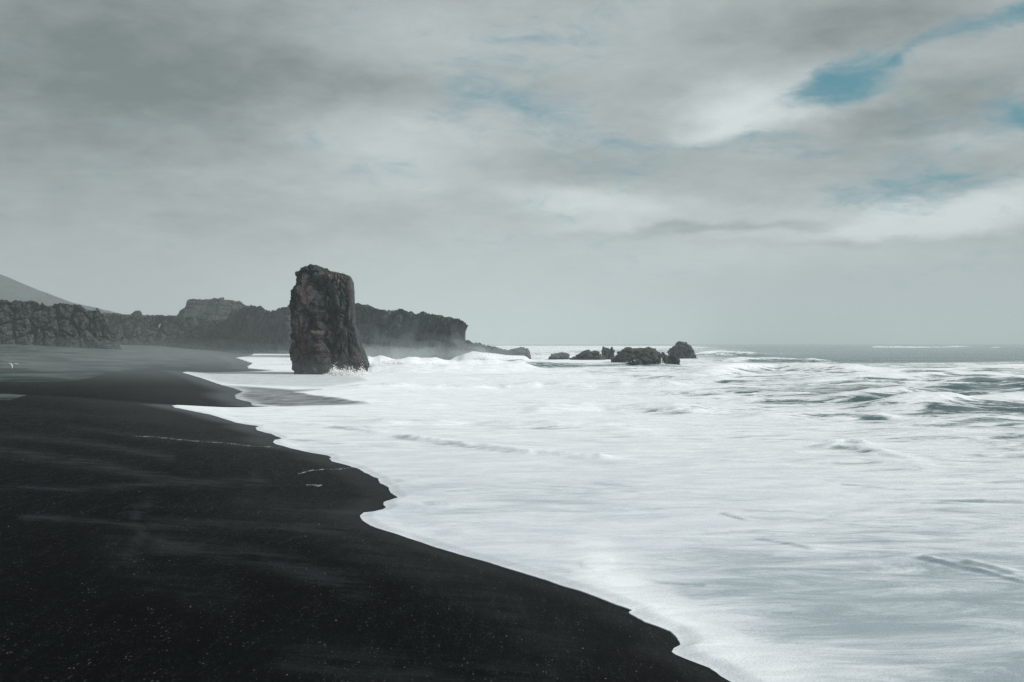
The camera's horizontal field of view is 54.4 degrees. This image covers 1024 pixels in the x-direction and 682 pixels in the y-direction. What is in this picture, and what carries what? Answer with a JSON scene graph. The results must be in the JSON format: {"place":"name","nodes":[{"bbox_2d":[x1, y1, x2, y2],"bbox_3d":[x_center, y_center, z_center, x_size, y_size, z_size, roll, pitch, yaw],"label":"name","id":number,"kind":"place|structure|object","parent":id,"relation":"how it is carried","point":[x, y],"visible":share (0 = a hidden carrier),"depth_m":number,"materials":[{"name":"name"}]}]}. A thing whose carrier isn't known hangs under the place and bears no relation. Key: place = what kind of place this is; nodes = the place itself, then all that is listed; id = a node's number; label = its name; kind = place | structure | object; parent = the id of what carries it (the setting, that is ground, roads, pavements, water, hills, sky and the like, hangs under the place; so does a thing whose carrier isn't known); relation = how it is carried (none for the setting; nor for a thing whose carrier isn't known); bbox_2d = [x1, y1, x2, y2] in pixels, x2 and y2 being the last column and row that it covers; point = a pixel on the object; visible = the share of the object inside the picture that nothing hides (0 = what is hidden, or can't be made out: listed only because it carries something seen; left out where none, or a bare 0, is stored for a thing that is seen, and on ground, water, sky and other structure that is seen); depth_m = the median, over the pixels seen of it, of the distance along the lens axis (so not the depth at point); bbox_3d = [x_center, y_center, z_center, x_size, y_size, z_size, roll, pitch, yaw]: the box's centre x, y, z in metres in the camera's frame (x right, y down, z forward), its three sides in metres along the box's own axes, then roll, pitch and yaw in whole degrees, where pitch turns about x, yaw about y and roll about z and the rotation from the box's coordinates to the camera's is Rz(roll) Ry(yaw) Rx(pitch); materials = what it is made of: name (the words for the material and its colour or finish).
{"place":"outdoors","nodes":[
{"label":"outdoors","id":0,"kind":"place"},
{"bbox_2d":[0,274,160,327],"bbox_3d":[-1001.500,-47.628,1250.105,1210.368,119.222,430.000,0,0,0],"label":"mountain","id":1,"kind":"structure","parent":0,"point":[11,290],"depth_m":1226.72,"materials":[{"name":"grey stone"}]},
{"bbox_2d":[177,297,249,319],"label":"knoll","id":2,"kind":"structure","parent":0,"point":[220,308],"depth_m":460.89,"materials":[{"name":"grey stone"}]},
{"bbox_2d":[0,344,729,681],"bbox_3d":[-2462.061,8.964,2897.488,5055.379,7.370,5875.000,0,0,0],"label":"beach","id":3,"kind":"structure","parent":0,"point":[490,616],"depth_m":16.14,"materials":[{"name":"black sand"}]},
{"bbox_2d":[0,299,121,349],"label":"beach cliff","id":4,"kind":"structure","parent":3,"relation":"on","point":[42,324],"depth_m":263.23,"materials":[{"name":"grey stone"}]},
{"bbox_2d":[102,312,226,349],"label":"ridge","id":5,"kind":"structure","parent":3,"relation":"on","point":[186,332],"depth_m":418.43,"materials":[{"name":"grey stone"}]},
{"bbox_2d":[131,310,141,318],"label":"outcrop","id":6,"kind":"object","parent":5,"relation":"on","point":[134,313],"visible":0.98,"depth_m":423.65,"materials":[{"name":"grey stone"}]},
{"bbox_2d":[141,436,353,486],"bbox_3d":[-8.280,3.839,33.717,4.239,0.484,14.283,0,0,-39],"label":"foam trace","id":7,"kind":"object","parent":3,"relation":"on","point":[262,446],"visible":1,"depth_m":37.20,"materials":[{"name":"white liquid"}]},
{"bbox_2d":[213,305,291,353],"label":"rock cliff","id":8,"kind":"structure","parent":3,"relation":"on","point":[251,329],"depth_m":377.99,"materials":[{"name":"grey stone"}]},
{"bbox_2d":[7,410,675,680],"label":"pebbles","id":9,"kind":"object","parent":3,"relation":"on","point":[229,582],"visible":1,"depth_m":13.97,"materials":[{"name":"grey stone"}]},
{"bbox_2d":[450,340,506,358],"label":"spur","id":10,"kind":"structure","parent":3,"relation":"on","point":[470,346],"depth_m":231.65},
{"bbox_2d":[289,303,467,359],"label":"headland","id":11,"kind":"structure","parent":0,"point":[399,333],"depth_m":247.43,"materials":[{"name":"grey stone"}]},
{"bbox_2d":[0,0,1023,343],"label":"sky","id":12,"kind":"structure","parent":0,"point":[517,171],"materials":[{"name":"grey"}]},
{"bbox_2d":[172,344,1023,681],"bbox_3d":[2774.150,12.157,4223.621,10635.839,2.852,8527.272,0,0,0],"label":"sea","id":13,"kind":"structure","parent":0,"point":[798,512],"depth_m":28.23,"materials":[{"name":"liquid"}]},
{"bbox_2d":[289,264,369,374],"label":"sea stack","id":14,"kind":"object","parent":13,"relation":"in","point":[324,335],"visible":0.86,"depth_m":124.92,"materials":[{"name":"grey stone"}]},
{"bbox_2d":[503,347,530,358],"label":"rock","id":15,"kind":"object","parent":13,"relation":"in","point":[521,351],"visible":0.35,"depth_m":221.86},
{"bbox_2d":[321,349,735,375],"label":"splash","id":16,"kind":"object","parent":13,"relation":"on","point":[339,372],"visible":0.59,"depth_m":158.54,"materials":[{"name":"liquid"}]},
{"bbox_2d":[548,352,569,359],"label":"rock","id":17,"kind":"object","parent":13,"relation":"in","point":[559,356],"visible":0.47,"depth_m":244.03,"materials":[{"name":"grey stone"}]},
{"bbox_2d":[568,349,607,359],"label":"rock","id":18,"kind":"object","parent":13,"relation":"in","point":[588,354],"visible":0.5,"depth_m":232.53,"materials":[{"name":"grey stone"}]},
{"bbox_2d":[601,346,614,359],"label":"rock","id":19,"kind":"object","parent":13,"relation":"in","point":[608,353],"visible":0.45,"depth_m":238.71,"materials":[{"name":"grey stone"}]},
{"bbox_2d":[610,347,660,362],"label":"rock","id":20,"kind":"object","parent":13,"relation":"in","point":[625,354],"visible":0.27,"depth_m":210.40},
{"bbox_2d":[625,351,663,364],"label":"rock","id":21,"kind":"object","parent":13,"relation":"in","point":[643,357],"visible":0.36,"depth_m":164.99,"materials":[{"name":"grey stone"}]},
{"bbox_2d":[658,352,680,364],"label":"rock","id":22,"kind":"object","parent":13,"relation":"in","point":[669,359],"visible":0.3,"depth_m":169.67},
{"bbox_2d":[667,341,698,358],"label":"rock","id":23,"kind":"object","parent":13,"relation":"in","point":[681,350],"visible":0.41,"depth_m":258.16,"materials":[{"name":"grey stone"}]}
]}

